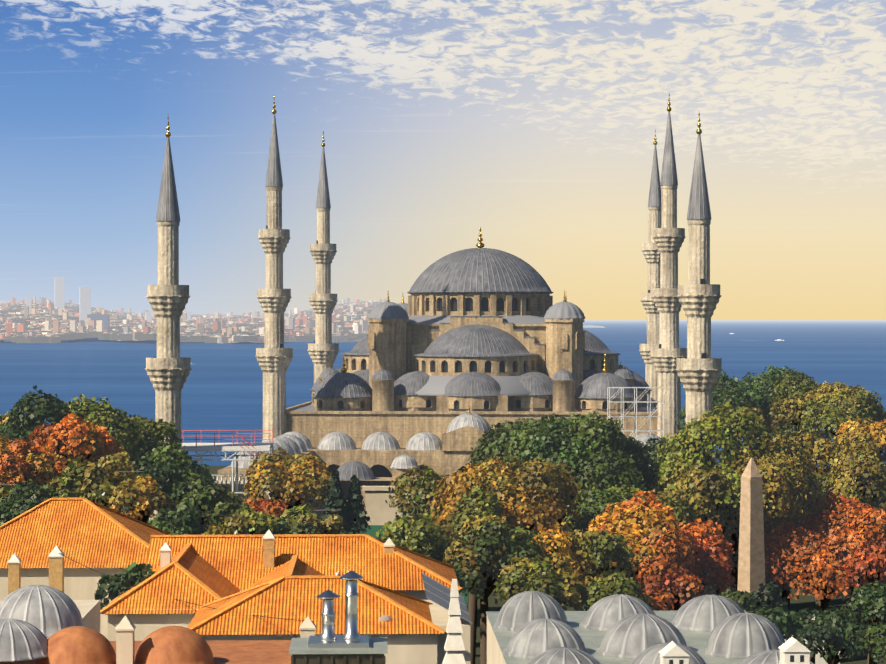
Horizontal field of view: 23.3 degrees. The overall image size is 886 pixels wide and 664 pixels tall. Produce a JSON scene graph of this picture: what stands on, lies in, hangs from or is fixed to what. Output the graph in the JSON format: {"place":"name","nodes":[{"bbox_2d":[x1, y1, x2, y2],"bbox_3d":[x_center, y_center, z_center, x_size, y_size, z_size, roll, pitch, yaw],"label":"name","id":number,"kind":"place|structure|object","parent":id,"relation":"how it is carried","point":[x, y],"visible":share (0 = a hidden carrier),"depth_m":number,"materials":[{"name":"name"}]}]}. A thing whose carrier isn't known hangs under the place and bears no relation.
{"place":"outdoors","nodes":[
{"label":"outdoors","id":0,"kind":"place"},
{"bbox_2d":[0,301,357,340],"bbox_3d":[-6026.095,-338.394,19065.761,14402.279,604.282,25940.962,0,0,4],"label":"shore terrain","id":1,"kind":"structure","parent":0,"point":[3,302],"depth_m":18583.98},
{"bbox_2d":[0,277,407,342],"bbox_3d":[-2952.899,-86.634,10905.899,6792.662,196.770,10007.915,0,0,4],"label":"distant city","id":2,"kind":"object","parent":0,"point":[41,320],"visible":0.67,"depth_m":7415.60},
{"bbox_2d":[289,570,387,663],"bbox_3d":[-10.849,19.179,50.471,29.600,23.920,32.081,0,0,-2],"label":"roof with flues","id":3,"kind":"structure","parent":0,"point":[350,645],"depth_m":64.09,"materials":[{"name":"metal"}]},
{"bbox_2d":[0,320,885,468],"bbox_3d":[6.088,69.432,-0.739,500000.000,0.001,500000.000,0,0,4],"label":"sea","id":4,"kind":"structure","parent":0,"point":[222,388],"depth_m":3338.37,"materials":[{"name":"liquid"}]},
{"bbox_2d":[0,0,885,319],"label":"sky","id":5,"kind":"structure","parent":0,"point":[531,124],"materials":[{"name":"blue"}]},
{"bbox_2d":[4,466,885,663],"bbox_3d":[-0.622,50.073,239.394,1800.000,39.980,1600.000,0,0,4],"label":"terrain","id":6,"kind":"structure","parent":0,"point":[803,602],"depth_m":237.72,"materials":[{"name":"green plant"}]},
{"bbox_2d":[0,498,462,663],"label":"tiled houses","id":7,"kind":"structure","parent":6,"relation":"on","point":[234,582],"depth_m":141.55,"materials":[{"name":"tile"}]},
{"bbox_2d":[0,471,392,621],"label":"roof clutter","id":8,"kind":"object","parent":7,"relation":"on","point":[385,618],"visible":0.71,"depth_m":143.55,"materials":[{"name":"metal"}]},
{"bbox_2d":[121,387,663,609],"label":"scaffolding","id":9,"kind":"object","parent":6,"relation":"on","point":[380,512],"visible":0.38,"depth_m":234.11,"materials":[{"name":"silver metal"}]},
{"bbox_2d":[0,530,839,663],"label":"house chimneys and domes","id":10,"kind":"object","parent":6,"relation":"on","point":[52,623],"visible":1,"depth_m":108.54,"materials":[{"name":"white stone"}]},
{"bbox_2d":[145,94,722,605],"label":"minarets","id":11,"kind":"object","parent":6,"relation":"on","point":[693,368],"visible":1,"depth_m":306.19,"materials":[{"name":"stone"}]},
{"bbox_2d":[218,403,660,556],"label":"mosque courtyard","id":12,"kind":"structure","parent":6,"relation":"on","point":[380,459],"depth_m":302.79,"materials":[{"name":"stone"}]},
{"bbox_2d":[285,227,657,447],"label":"mosque","id":13,"kind":"structure","parent":6,"relation":"on","point":[492,336],"depth_m":321.67,"materials":[{"name":"stone"}]},
{"bbox_2d":[737,457,765,595],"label":"obelisk","id":14,"kind":"object","parent":6,"relation":"on","point":[751,567],"visible":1,"depth_m":191.18,"materials":[{"name":"stone"}]},
{"bbox_2d":[583,325,605,327],"bbox_3d":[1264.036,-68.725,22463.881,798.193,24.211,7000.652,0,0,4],"label":"ship","id":15,"kind":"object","parent":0,"point":[588,326],"depth_m":18953.96},
{"bbox_2d":[486,591,812,663],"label":"domed building","id":16,"kind":"structure","parent":0,"point":[531,627],"depth_m":91.26,"materials":[{"name":"metal"}]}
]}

